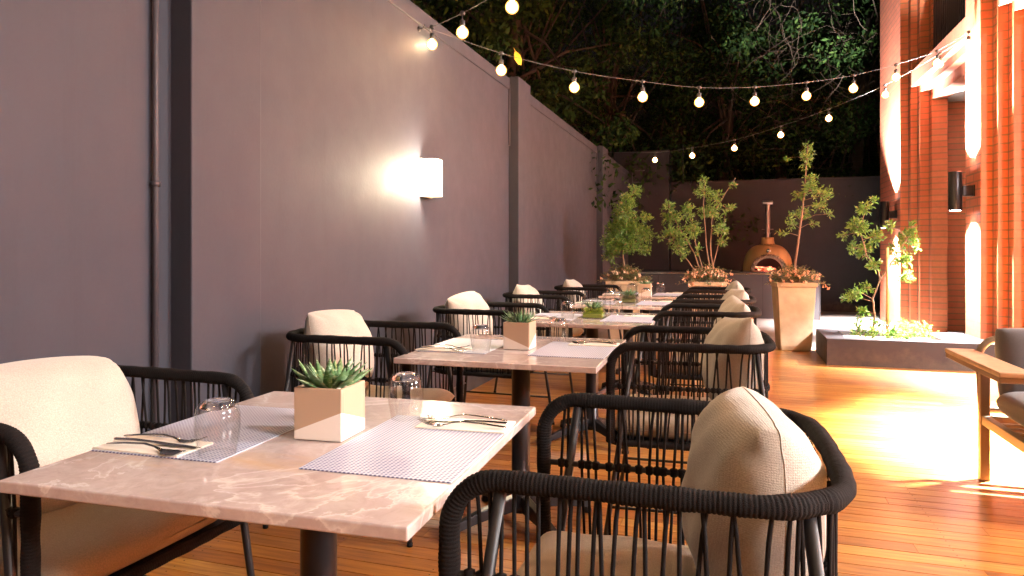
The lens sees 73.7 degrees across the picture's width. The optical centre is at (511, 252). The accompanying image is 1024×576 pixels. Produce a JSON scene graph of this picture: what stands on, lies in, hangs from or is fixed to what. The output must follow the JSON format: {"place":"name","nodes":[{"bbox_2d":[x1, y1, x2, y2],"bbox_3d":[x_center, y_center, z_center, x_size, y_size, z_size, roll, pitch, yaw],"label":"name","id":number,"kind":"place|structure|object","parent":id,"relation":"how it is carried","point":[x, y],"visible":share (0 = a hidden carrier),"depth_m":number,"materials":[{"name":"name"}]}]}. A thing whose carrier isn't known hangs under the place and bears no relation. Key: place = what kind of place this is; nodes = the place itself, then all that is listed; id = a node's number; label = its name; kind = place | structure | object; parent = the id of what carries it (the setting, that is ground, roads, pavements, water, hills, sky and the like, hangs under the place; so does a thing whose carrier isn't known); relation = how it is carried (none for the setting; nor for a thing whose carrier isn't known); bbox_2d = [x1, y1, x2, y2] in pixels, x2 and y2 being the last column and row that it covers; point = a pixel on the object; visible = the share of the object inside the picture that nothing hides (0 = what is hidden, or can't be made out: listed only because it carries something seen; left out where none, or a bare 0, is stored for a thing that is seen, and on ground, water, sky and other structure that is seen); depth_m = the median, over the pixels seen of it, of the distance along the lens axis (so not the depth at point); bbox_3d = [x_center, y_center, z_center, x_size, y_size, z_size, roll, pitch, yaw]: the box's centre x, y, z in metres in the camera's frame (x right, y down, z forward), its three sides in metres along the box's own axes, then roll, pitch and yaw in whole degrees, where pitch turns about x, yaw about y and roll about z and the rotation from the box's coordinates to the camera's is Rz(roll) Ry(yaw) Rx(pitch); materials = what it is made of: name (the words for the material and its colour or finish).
{"place":"outdoors","nodes":[
{"label":"outdoors","id":0,"kind":"place"},
{"bbox_2d":[411,0,879,181],"label":"sky","id":1,"kind":"structure","parent":0,"point":[641,111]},
{"bbox_2d":[583,311,965,349],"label":"pavement","id":2,"kind":"structure","parent":0,"point":[836,320],"depth_m":11.14,"materials":[{"name":"concrete"}]},
{"bbox_2d":[616,269,819,319],"bbox_3d":[3.785,0.727,12.766,3.515,0.854,1.178,0,0,18],"label":"outdoor counter","id":3,"kind":"object","parent":2,"relation":"on","point":[761,292],"visible":0.27,"depth_m":12.07,"materials":[{"name":"paint"}]},
{"bbox_2d":[743,200,792,271],"bbox_3d":[4.639,-0.305,12.394,0.860,1.288,0.860,0,0,18],"label":"pizza oven","id":4,"kind":"object","parent":3,"relation":"on","point":[767,254],"visible":1,"depth_m":12.24,"materials":[{"name":"ceramic"}]},
{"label":"ground","id":5,"kind":"structure","parent":0,"visible":0},
{"bbox_2d":[0,0,628,432],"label":"garden wall","id":6,"kind":"structure","parent":5,"relation":"on","point":[298,138],"depth_m":3.02,"materials":[{"name":"paint"}]},
{"bbox_2d":[151,0,161,429],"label":"downpipe","id":7,"kind":"object","parent":6,"relation":"attached to","point":[156,183],"visible":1,"depth_m":2.56,"materials":[{"name":"metal"}]},
{"bbox_2d":[420,158,442,197],"bbox_3d":[-0.562,-0.530,4.859,0.120,0.270,0.184,0,0,18],"label":"wall sconce","id":8,"kind":"object","parent":6,"relation":"attached to","point":[431,178],"depth_m":4.79,"materials":[{"name":"beige"}]},
{"bbox_2d":[618,34,970,161],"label":"string lights","id":9,"kind":"object","parent":6,"relation":"hanging from","point":[828,117],"visible":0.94,"depth_m":8.65,"materials":[{"name":"grey"}]},
{"bbox_2d":[410,0,563,111],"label":"night tree","id":10,"kind":"object","parent":5,"relation":"on","point":[485,32],"visible":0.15,"depth_m":9.46,"materials":[{"name":"green plant"}]},
{"bbox_2d":[412,0,653,236],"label":"night tree","id":11,"kind":"object","parent":5,"relation":"on","point":[540,38],"visible":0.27,"depth_m":11.88,"materials":[{"name":"green plant"}]},
{"bbox_2d":[445,0,665,203],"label":"night tree","id":12,"kind":"object","parent":5,"relation":"on","point":[565,21],"visible":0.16,"depth_m":13.81,"materials":[{"name":"green plant"}]},
{"bbox_2d":[503,0,646,137],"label":"night tree","id":13,"kind":"object","parent":5,"relation":"on","point":[563,45],"visible":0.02,"depth_m":18.26,"materials":[{"name":"green plant"}]},
{"bbox_2d":[553,0,702,236],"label":"night tree","id":14,"kind":"object","parent":5,"relation":"on","point":[613,84],"visible":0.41,"depth_m":15.30,"materials":[{"name":"green plant"}]},
{"bbox_2d":[614,150,672,269],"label":"wall","id":15,"kind":"structure","parent":5,"relation":"on","point":[658,257],"depth_m":14.19,"materials":[{"name":"paint"}]},
{"bbox_2d":[573,0,783,197],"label":"night tree","id":16,"kind":"object","parent":5,"relation":"on","point":[674,136],"visible":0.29,"depth_m":16.05,"materials":[{"name":"green plant"}]},
{"bbox_2d":[630,0,827,245],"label":"night tree","id":17,"kind":"object","parent":5,"relation":"on","point":[726,123],"visible":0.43,"depth_m":14.83,"materials":[{"name":"green plant"}]},
{"bbox_2d":[644,0,879,170],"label":"dry vine tangle","id":18,"kind":"object","parent":17,"relation":"hanging from","point":[798,57],"visible":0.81,"depth_m":13.86,"materials":[{"name":"brown"}]},
{"bbox_2d":[641,0,846,180],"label":"night tree","id":19,"kind":"object","parent":5,"relation":"on","point":[771,29],"visible":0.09,"depth_m":18.91,"materials":[{"name":"green plant"}]},
{"bbox_2d":[654,0,879,181],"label":"night tree","id":20,"kind":"object","parent":5,"relation":"on","point":[781,171],"visible":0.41,"depth_m":15.16,"materials":[{"name":"green plant"}]},
{"bbox_2d":[671,176,879,312],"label":"back wall","id":21,"kind":"structure","parent":5,"relation":"on","point":[823,251],"depth_m":13.53,"materials":[{"name":"paint"}]},
{"bbox_2d":[682,139,879,179],"bbox_3d":[5.887,-1.880,13.651,4.824,0.800,0.024,0,0,18],"label":"wire fence","id":22,"kind":"object","parent":21,"relation":"on","point":[772,154],"visible":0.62,"depth_m":13.88,"materials":[{"name":"black metal"}]},
{"bbox_2d":[733,0,879,196],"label":"night tree","id":23,"kind":"object","parent":5,"relation":"on","point":[861,82],"visible":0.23,"depth_m":14.75,"materials":[{"name":"green plant"}]},
{"bbox_2d":[769,0,879,176],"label":"night tree","id":24,"kind":"object","parent":5,"relation":"on","point":[830,124],"visible":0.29,"depth_m":14.35,"materials":[{"name":"green plant"}]},
{"bbox_2d":[785,0,879,177],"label":"night tree","id":25,"kind":"object","parent":5,"relation":"on","point":[874,141],"visible":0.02,"depth_m":18.81,"materials":[{"name":"green plant"}]},
{"bbox_2d":[863,19,879,175],"bbox_3d":[10.531,-3.471,14.604,5.644,9.522,5.306,0,0,18],"label":"night tree","id":26,"kind":"object","parent":5,"relation":"on","point":[865,152],"visible":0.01,"depth_m":15.85,"materials":[{"name":"green plant"}]},
{"bbox_2d":[880,0,1023,339],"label":"brick building","id":27,"kind":"structure","parent":5,"relation":"on","point":[961,109],"depth_m":9.68,"materials":[{"name":"orange brick"}]},
{"bbox_2d":[880,201,896,227],"bbox_3d":[5.818,-0.590,10.562,0.228,0.410,0.128,0,0,18],"label":"cylinder wall lamp","id":28,"kind":"object","parent":27,"relation":"attached to","point":[886,214],"visible":0.9,"depth_m":10.52,"materials":[{"name":"black metal"}]},
{"bbox_2d":[948,171,974,210],"bbox_3d":[4.729,-0.650,7.194,0.228,0.410,0.128,0,0,18],"label":"cylinder wall lamp","id":29,"kind":"object","parent":27,"relation":"attached to","point":[957,191],"visible":1,"depth_m":7.15,"materials":[{"name":"black metal"}]},
{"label":"deck underlay","id":30,"kind":"structure","parent":0,"visible":0},
{"bbox_2d":[145,348,1023,575],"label":"timber deck","id":31,"kind":"structure","parent":30,"relation":"on","point":[926,501],"depth_m":3.35,"materials":[{"name":"brown wood"}]},
{"bbox_2d":[0,365,254,575],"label":"rope chair","id":32,"kind":"object","parent":31,"relation":"on","point":[83,539],"visible":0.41,"depth_m":1.58,"materials":[{"name":"black"}]},
{"bbox_2d":[0,356,139,518],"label":"pillow","id":33,"kind":"object","parent":32,"relation":"on","point":[54,409],"visible":0.57,"depth_m":1.73,"materials":[{"name":"beige fabric"}]},
{"bbox_2d":[0,391,535,575],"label":"marble table","id":34,"kind":"object","parent":31,"relation":"on","point":[269,482],"visible":0.71,"depth_m":1.19,"materials":[{"name":"white stone"}]},
{"bbox_2d":[90,405,293,462],"bbox_3d":[-0.649,0.399,1.544,0.300,0.002,0.430,0,0,15],"label":"placemat","id":35,"kind":"object","parent":34,"relation":"on","point":[251,426],"visible":0.64,"depth_m":1.54,"materials":[{"name":"fabric"}]},
{"bbox_2d":[92,436,212,457],"bbox_3d":[-0.737,0.395,1.402,0.210,0.005,0.100,0,0,16],"label":"napkin","id":36,"kind":"object","parent":35,"relation":"on","point":[139,449],"visible":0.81,"depth_m":1.39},
{"bbox_2d":[106,442,185,454],"bbox_3d":[-0.734,0.386,1.365,0.200,0.014,0.039,0,0,19],"label":"spoon","id":37,"kind":"object","parent":36,"relation":"on","point":[168,451],"visible":1,"depth_m":1.35,"materials":[{"name":"silver metal"}]},
{"bbox_2d":[113,437,200,447],"bbox_3d":[-0.727,0.388,1.397,0.217,0.008,0.017,0,0,16],"label":"knife","id":38,"kind":"object","parent":36,"relation":"on","point":[149,441],"visible":0.97,"depth_m":1.40,"materials":[{"name":"silver metal"}]},
{"bbox_2d":[123,433,207,442],"bbox_3d":[-0.731,0.386,1.431,0.200,0.013,0.025,0,0,15],"label":"fork","id":39,"kind":"object","parent":36,"relation":"on","point":[181,440],"visible":1,"depth_m":1.43,"materials":[{"name":"silver metal"}]},
{"bbox_2d":[196,397,239,452],"bbox_3d":[-0.581,0.343,1.348,0.086,0.108,0.086,0,0,15],"label":"glass tumbler","id":40,"kind":"object","parent":35,"relation":"on","point":[217,404],"visible":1,"depth_m":1.33,"materials":[{"name":"clear"}]},
{"bbox_2d":[291,357,371,441],"bbox_3d":[-0.394,0.315,1.495,0.186,0.168,0.176,0,0,44],"label":"succulent planter","id":41,"kind":"object","parent":34,"relation":"on","point":[329,403],"visible":1,"depth_m":1.46,"materials":[{"name":"ceramic"}]},
{"bbox_2d":[299,415,503,482],"bbox_3d":[-0.193,0.399,1.429,0.300,0.002,0.430,0,0,15],"label":"placemat","id":42,"kind":"object","parent":34,"relation":"on","point":[400,446],"visible":0.96,"depth_m":1.36,"materials":[{"name":"fabric"}]},
{"bbox_2d":[388,372,423,410],"bbox_3d":[-0.256,0.343,1.643,0.086,0.108,0.086,0,0,15],"label":"glass tumbler","id":43,"kind":"object","parent":42,"relation":"on","point":[405,376],"visible":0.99,"depth_m":1.62,"materials":[{"name":"clear"}]},
{"bbox_2d":[415,418,515,433],"bbox_3d":[-0.105,0.395,1.571,0.210,0.005,0.100,0,0,15],"label":"napkin","id":44,"kind":"object","parent":42,"relation":"on","point":[468,427],"visible":0.76,"depth_m":1.54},
{"bbox_2d":[419,418,506,427],"bbox_3d":[-0.110,0.386,1.542,0.200,0.013,0.025,0,0,11],"label":"fork","id":45,"kind":"object","parent":44,"relation":"on","point":[427,422],"visible":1,"depth_m":1.54,"materials":[{"name":"silver metal"}]},
{"bbox_2d":[418,419,507,424],"bbox_3d":[-0.115,0.388,1.576,0.217,0.008,0.017,0,0,12],"label":"knife","id":46,"kind":"object","parent":44,"relation":"on","point":[492,422],"visible":0.85,"depth_m":1.57,"materials":[{"name":"silver metal"}]},
{"bbox_2d":[426,414,506,420],"bbox_3d":[-0.107,0.386,1.609,0.200,0.014,0.039,0,0,15],"label":"spoon","id":47,"kind":"object","parent":44,"relation":"on","point":[436,416],"visible":1,"depth_m":1.61,"materials":[{"name":"silver metal"}]},
{"bbox_2d":[263,320,463,547],"bbox_3d":[-0.626,0.743,3.077,0.678,0.814,0.672,0,0,16],"label":"rope chair","id":48,"kind":"object","parent":31,"relation":"on","point":[405,390],"visible":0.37,"depth_m":2.88,"materials":[{"name":"black"}]},
{"bbox_2d":[303,309,373,387],"bbox_3d":[-0.780,0.458,3.120,0.227,0.407,0.458,-15,-7,12],"label":"pillow","id":49,"kind":"object","parent":48,"relation":"on","point":[341,322],"visible":0.52,"depth_m":3.00,"materials":[{"name":"beige fabric"}]},
{"bbox_2d":[427,302,554,424],"bbox_3d":[-0.143,0.743,4.376,0.678,0.814,0.672,0,0,19],"label":"rope chair","id":50,"kind":"object","parent":31,"relation":"on","point":[479,372],"visible":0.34,"depth_m":4.15,"materials":[{"name":"black"}]},
{"bbox_2d":[445,291,492,335],"bbox_3d":[-0.271,0.456,4.422,0.229,0.410,0.458,-18,-3,21],"label":"pillow","id":51,"kind":"object","parent":50,"relation":"on","point":[469,300],"visible":0.36,"depth_m":4.29,"materials":[{"name":"beige fabric"}]},
{"bbox_2d":[394,334,625,531],"bbox_3d":[0.037,0.775,2.878,0.780,0.750,0.810,0,0,17],"label":"marble table","id":52,"kind":"object","parent":31,"relation":"on","point":[521,364],"visible":0.57,"depth_m":2.74,"materials":[{"name":"white stone"}]},
{"bbox_2d":[415,338,502,353],"bbox_3d":[-0.189,0.399,2.941,0.300,0.002,0.430,0,0,17],"label":"placemat","id":53,"kind":"object","parent":52,"relation":"on","point":[481,346],"visible":0.78,"depth_m":2.96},
{"bbox_2d":[415,347,471,351],"bbox_3d":[-0.280,0.395,2.801,0.210,0.005,0.100,0,0,18],"label":"napkin","id":54,"kind":"object","parent":53,"relation":"on","point":[439,349],"visible":0.77,"depth_m":2.78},
{"bbox_2d":[421,346,465,348],"bbox_3d":[-0.270,0.388,2.799,0.217,0.008,0.017,0,0,15],"label":"knife","id":55,"kind":"object","parent":54,"relation":"on","point":[441,347],"visible":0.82,"depth_m":2.80,"materials":[{"name":"silver metal"}]},
{"bbox_2d":[422,346,466,350],"bbox_3d":[-0.278,0.386,2.767,0.200,0.014,0.039,0,0,18],"label":"spoon","id":56,"kind":"object","parent":54,"relation":"on","point":[445,347],"visible":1,"depth_m":2.76,"materials":[{"name":"silver metal"}]},
{"bbox_2d":[424,344,468,347],"bbox_3d":[-0.274,0.386,2.833,0.200,0.013,0.025,0,0,14],"label":"fork","id":57,"kind":"object","parent":54,"relation":"on","point":[446,344],"visible":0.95,"depth_m":2.83,"materials":[{"name":"silver metal"}]},
{"bbox_2d":[473,324,491,339],"bbox_3d":[-0.125,0.343,2.748,0.086,0.108,0.086,0,0,17],"label":"glass tumbler","id":58,"kind":"object","parent":53,"relation":"on","point":[480,326],"visible":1,"depth_m":2.73,"materials":[{"name":"clear"}]},
{"bbox_2d":[499,310,538,349],"bbox_3d":[0.041,0.317,2.875,0.170,0.164,0.172,0,0,17],"label":"succulent planter","id":59,"kind":"object","parent":52,"relation":"on","point":[519,331],"visible":1,"depth_m":2.82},
{"bbox_2d":[527,341,615,358],"bbox_3d":[0.264,0.399,2.815,0.300,0.002,0.430,0,0,17],"label":"placemat","id":60,"kind":"object","parent":52,"relation":"on","point":[558,349],"visible":0.92,"depth_m":2.75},
{"bbox_2d":[551,318,565,321],"bbox_3d":[0.207,0.343,3.031,0.086,0.108,0.086,0,0,17],"label":"glass tumbler","id":61,"kind":"object","parent":60,"relation":"on","point":[558,320],"visible":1,"depth_m":3.01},
{"bbox_2d":[568,342,619,346],"bbox_3d":[0.355,0.395,2.955,0.210,0.005,0.100,0,0,15],"label":"napkin","id":62,"kind":"object","parent":60,"relation":"on","point":[599,344],"visible":0.71,"depth_m":2.93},
{"bbox_2d":[570,341,616,344],"bbox_3d":[0.349,0.386,2.923,0.200,0.013,0.025,0,0,15],"label":"fork","id":63,"kind":"object","parent":62,"relation":"on","point":[590,342],"visible":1,"depth_m":2.92,"materials":[{"name":"silver metal"}]},
{"bbox_2d":[494,290,586,392],"bbox_3d":[0.271,0.743,5.819,0.678,0.814,0.672,0,0,18],"label":"rope chair","id":64,"kind":"object","parent":31,"relation":"on","point":[564,332],"visible":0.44,"depth_m":5.57,"materials":[{"name":"black"}]},
{"bbox_2d":[512,285,543,314],"bbox_3d":[0.144,0.462,5.860,0.225,0.397,0.458,-18,-7,17],"label":"pillow","id":65,"kind":"object","parent":64,"relation":"on","point":[523,289],"visible":0.45,"depth_m":5.69,"materials":[{"name":"beige fabric"}]},
{"bbox_2d":[554,284,622,338],"bbox_3d":[0.779,0.743,7.031,0.678,0.814,0.672,0,0,18],"label":"rope chair","id":66,"kind":"object","parent":31,"relation":"on","point":[594,288],"visible":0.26,"depth_m":6.78,"materials":[{"name":"black"}]},
{"bbox_2d":[562,279,583,311],"bbox_3d":[0.652,0.462,7.072,0.226,0.397,0.458,-18,-7,15],"label":"pillow","id":67,"kind":"object","parent":66,"relation":"on","point":[571,283],"visible":0.4,"depth_m":6.89,"materials":[{"name":"beige fabric"}]},
{"bbox_2d":[530,311,659,453],"bbox_3d":[0.494,0.775,4.207,0.780,0.750,0.810,0,0,17],"label":"marble table","id":68,"kind":"object","parent":31,"relation":"on","point":[592,326],"visible":0.48,"depth_m":4.09,"materials":[{"name":"white stone"}]},
{"bbox_2d":[534,313,582,320],"bbox_3d":[0.268,0.399,4.272,0.300,0.002,0.430,0,0,17],"label":"placemat","id":69,"kind":"object","parent":68,"relation":"on","point":[568,317],"visible":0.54,"depth_m":4.33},
{"bbox_2d":[582,300,605,317],"bbox_3d":[0.505,0.333,4.203,0.157,0.136,0.183,0,0,16],"label":"succulent planter","id":70,"kind":"object","parent":68,"relation":"on","point":[589,313],"visible":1,"depth_m":4.17,"materials":[{"name":"green"}]},
{"bbox_2d":[601,315,653,322],"bbox_3d":[0.720,0.399,4.142,0.300,0.002,0.430,0,0,17],"label":"placemat","id":71,"kind":"object","parent":68,"relation":"on","point":[616,318],"visible":0.7,"depth_m":4.07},
{"bbox_2d":[624,315,653,316],"bbox_3d":[0.812,0.395,4.281,0.210,0.005,0.100,0,0,14],"label":"napkin","id":72,"kind":"object","parent":71,"relation":"on","point":[639,316],"visible":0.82,"depth_m":4.25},
{"bbox_2d":[569,298,671,394],"bbox_3d":[0.931,0.775,5.479,0.780,0.750,0.810,0,0,18],"label":"marble table","id":73,"kind":"object","parent":31,"relation":"on","point":[628,307],"visible":0.31,"depth_m":5.28,"materials":[{"name":"beige stone"}]},
{"bbox_2d":[577,300,618,303],"bbox_3d":[0.706,0.399,5.545,0.300,0.002,0.430,0,0,18],"label":"placemat","id":74,"kind":"object","parent":73,"relation":"on","point":[609,302],"visible":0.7,"depth_m":5.58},
{"bbox_2d":[620,289,635,301],"bbox_3d":[0.934,0.332,5.499,0.149,0.134,0.170,0,0,16],"label":"succulent planter","id":75,"kind":"object","parent":73,"relation":"on","point":[625,298],"visible":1,"depth_m":5.46,"materials":[{"name":"green"}]},
{"bbox_2d":[635,301,670,304],"bbox_3d":[1.157,0.399,5.413,0.300,0.002,0.430,0,0,18],"label":"placemat","id":76,"kind":"object","parent":73,"relation":"on","point":[651,303],"visible":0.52,"depth_m":5.36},
{"bbox_2d":[605,280,642,341],"bbox_3d":[1.425,0.749,8.662,0.448,0.798,0.448,0,0,12],"label":"clay planter","id":77,"kind":"object","parent":31,"relation":"on","point":[623,286],"visible":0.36,"depth_m":8.46,"materials":[{"name":"beige ceramic"}]},
{"bbox_2d":[596,263,652,286],"bbox_3d":[1.428,0.261,8.633,0.738,0.332,0.642,0,0,18],"label":"flowering begonia","id":78,"kind":"object","parent":77,"relation":"in","point":[629,273],"visible":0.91,"depth_m":8.57,"materials":[{"name":"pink plant"}]},
{"bbox_2d":[599,183,657,280],"bbox_3d":[1.462,-0.262,8.594,0.726,1.254,0.605,0,0,18],"label":"potted tree","id":79,"kind":"object","parent":77,"relation":"on","point":[619,231],"visible":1,"depth_m":8.49,"materials":[{"name":"green plant"}]},
{"bbox_2d":[599,291,684,374],"bbox_3d":[1.298,0.775,6.612,0.780,0.750,0.810,0,0,18],"label":"marble table","id":80,"kind":"object","parent":31,"relation":"on","point":[644,298],"visible":0.3,"depth_m":6.39,"materials":[{"name":"beige stone"}]},
{"bbox_2d":[638,280,651,295],"bbox_3d":[1.234,0.326,6.348,0.145,0.145,0.135,0,0,17],"label":"succulent planter","id":81,"kind":"object","parent":80,"relation":"on","point":[644,284],"visible":1,"depth_m":6.30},
{"bbox_2d":[653,293,681,295],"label":"placemat","id":82,"kind":"object","parent":80,"relation":"on","point":[661,294],"visible":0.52,"depth_m":6.51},
{"bbox_2d":[438,393,856,575],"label":"rope chair","id":83,"kind":"object","parent":31,"relation":"on","point":[560,551],"visible":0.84,"depth_m":1.06,"materials":[{"name":"black"}]},
{"bbox_2d":[681,386,827,575],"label":"pillow","id":84,"kind":"object","parent":83,"relation":"on","point":[747,441],"visible":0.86,"depth_m":1.12,"materials":[{"name":"beige fabric"}]},
{"bbox_2d":[603,325,775,534],"bbox_3d":[0.747,0.743,2.838,0.678,0.814,0.672,0,0,14],"label":"rope chair","id":85,"kind":"object","parent":31,"relation":"on","point":[628,369],"visible":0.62,"depth_m":2.59,"materials":[{"name":"black"}]},
{"bbox_2d":[702,317,763,399],"bbox_3d":[0.908,0.463,2.816,0.222,0.397,0.418,7,-5,2],"label":"pillow","id":86,"kind":"object","parent":85,"relation":"on","point":[733,331],"visible":0.53,"depth_m":2.66,"materials":[{"name":"beige fabric"}]},
{"bbox_2d":[647,303,761,448],"bbox_3d":[1.209,0.743,4.234,0.678,0.814,0.672,0,0,16],"label":"rope chair","id":87,"kind":"object","parent":31,"relation":"on","point":[665,315],"visible":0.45,"depth_m":4.00,"materials":[{"name":"black"}]},
{"bbox_2d":[714,294,753,324],"bbox_3d":[1.359,0.478,4.190,0.228,0.397,0.418,8,6,8],"label":"pillow","id":88,"kind":"object","parent":87,"relation":"on","point":[732,303],"visible":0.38,"depth_m":4.11,"materials":[{"name":"beige fabric"}]},
{"bbox_2d":[688,281,726,310],"bbox_3d":[2.386,0.749,8.351,0.447,0.798,0.447,0,0,15],"label":"clay planter","id":89,"kind":"object","parent":31,"relation":"on","point":[716,284],"visible":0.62,"depth_m":8.14,"materials":[{"name":"beige ceramic"}]},
{"bbox_2d":[655,174,737,281],"bbox_3d":[2.255,-0.295,8.322,0.965,1.318,0.606,0,0,18],"label":"potted tree","id":90,"kind":"object","parent":89,"relation":"in","point":[693,230],"visible":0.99,"depth_m":8.33,"materials":[{"name":"green plant"}]},
{"bbox_2d":[678,262,734,286],"bbox_3d":[2.374,0.268,8.322,0.663,0.336,0.650,0,0,36],"label":"flowering begonia","id":91,"kind":"object","parent":89,"relation":"in","point":[717,274],"visible":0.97,"depth_m":8.24,"materials":[{"name":"pink plant"}]},
{"bbox_2d":[666,294,755,394],"bbox_3d":[1.543,0.743,5.250,0.678,0.814,0.672,0,0,18],"label":"rope chair","id":92,"kind":"object","parent":31,"relation":"on","point":[713,299],"visible":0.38,"depth_m":5.02,"materials":[{"name":"black"}]},
{"bbox_2d":[718,289,748,310],"bbox_3d":[1.692,0.477,5.201,0.224,0.400,0.418,8,-2,8],"label":"pillow","id":93,"kind":"object","parent":92,"relation":"on","point":[740,294],"visible":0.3,"depth_m":5.06,"materials":[{"name":"beige fabric"}]},
{"bbox_2d":[681,286,751,326],"bbox_3d":[1.952,0.743,6.515,0.678,0.814,0.672,0,0,18],"label":"rope chair","id":94,"kind":"object","parent":31,"relation":"on","point":[705,290],"visible":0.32,"depth_m":6.29,"materials":[{"name":"black"}]},
{"bbox_2d":[723,280,743,294],"bbox_3d":[2.101,0.471,6.468,0.220,0.411,0.418,8,6,12],"label":"pillow","id":95,"kind":"object","parent":94,"relation":"on","point":[736,284],"visible":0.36,"depth_m":6.33,"materials":[{"name":"beige fabric"}]},
{"bbox_2d":[770,281,817,350],"bbox_3d":[3.354,0.749,8.143,0.447,0.798,0.447,0,0,11],"label":"clay planter","id":96,"kind":"object","parent":31,"relation":"on","point":[793,308],"visible":0.88,"depth_m":7.96,"materials":[{"name":"beige ceramic"}]},
{"bbox_2d":[764,264,829,289],"bbox_3d":[3.386,0.285,8.162,0.646,0.300,0.628,0,0,-19],"label":"flowering begonia","id":97,"kind":"object","parent":96,"relation":"in","point":[799,274],"visible":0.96,"depth_m":8.07,"materials":[{"name":"pink plant"}]},
{"bbox_2d":[775,141,834,281],"bbox_3d":[3.445,-0.486,8.100,0.667,1.695,0.398,0,0,8],"label":"potted tree","id":98,"kind":"object","parent":96,"relation":"in","point":[807,185],"visible":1,"depth_m":8.09,"materials":[{"name":"green plant"}]},
{"bbox_2d":[816,328,994,371],"bbox_3d":[4.333,1.025,7.175,1.990,0.290,1.000,0,0,18],"label":"raised bed","id":99,"kind":"object","parent":31,"relation":"on","point":[842,347],"visible":0.53,"depth_m":6.85,"materials":[{"name":"paint"}]},
{"bbox_2d":[848,315,880,337],"bbox_3d":[3.797,0.802,7.346,0.316,0.257,0.375,0,0,18],"label":"plant","id":100,"kind":"object","parent":99,"relation":"on","point":[857,330],"visible":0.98,"depth_m":7.27,"materials":[{"name":"green plant"}]},
{"bbox_2d":[836,195,921,337],"bbox_3d":[3.940,0.154,7.321,0.858,1.554,0.476,0,0,18],"label":"staked shrub","id":101,"kind":"object","parent":99,"relation":"on","point":[907,236],"visible":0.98,"depth_m":7.31,"materials":[{"name":"green plant"}]},
{"bbox_2d":[875,248,890,333],"bbox_3d":[3.953,0.450,7.277,0.156,1.010,0.052,0,0,18],"label":"wooden stake","id":102,"kind":"object","parent":99,"relation":"on","point":[887,325],"visible":0.88,"depth_m":7.25,"materials":[{"name":"brown wood"}]},
{"bbox_2d":[870,317,939,339],"bbox_3d":[4.163,0.812,7.244,0.585,0.238,0.531,0,0,18],"label":"plant","id":103,"kind":"object","parent":99,"relation":"on","point":[904,332],"visible":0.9,"depth_m":7.12,"materials":[{"name":"green plant"}]},
{"bbox_2d":[945,328,1023,480],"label":"lounge armchair","id":104,"kind":"object","parent":31,"relation":"on","point":[1004,368],"visible":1,"depth_m":3.37,"materials":[{"name":"brown wood"}]},
{"bbox_3d":[-0.630,-1.571,4.765,0.049,0.048,0.034,0,0,18],"label":"wall hook","id":105,"kind":"object","parent":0,"visible":0},
{"bbox_2d":[424,0,516,48],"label":"string lights","id":106,"kind":"object","parent":105,"relation":"hanging from","point":[511,7],"visible":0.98,"depth_m":4.37,"materials":[{"name":"grey"}]},
{"bbox_2d":[426,27,971,105],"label":"string lights","id":107,"kind":"object","parent":105,"relation":"hanging from","point":[642,95],"visible":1,"depth_m":5.90,"materials":[{"name":"grey"}]},
{"bbox_2d":[514,49,521,64],"bbox_3d":[0.039,-1.453,5.055,0.051,0.139,0.010,-18,3,5],"label":"yellow leaf","id":108,"kind":"object","parent":107,"relation":"attached to","point":[517,59],"visible":1,"depth_m":5.06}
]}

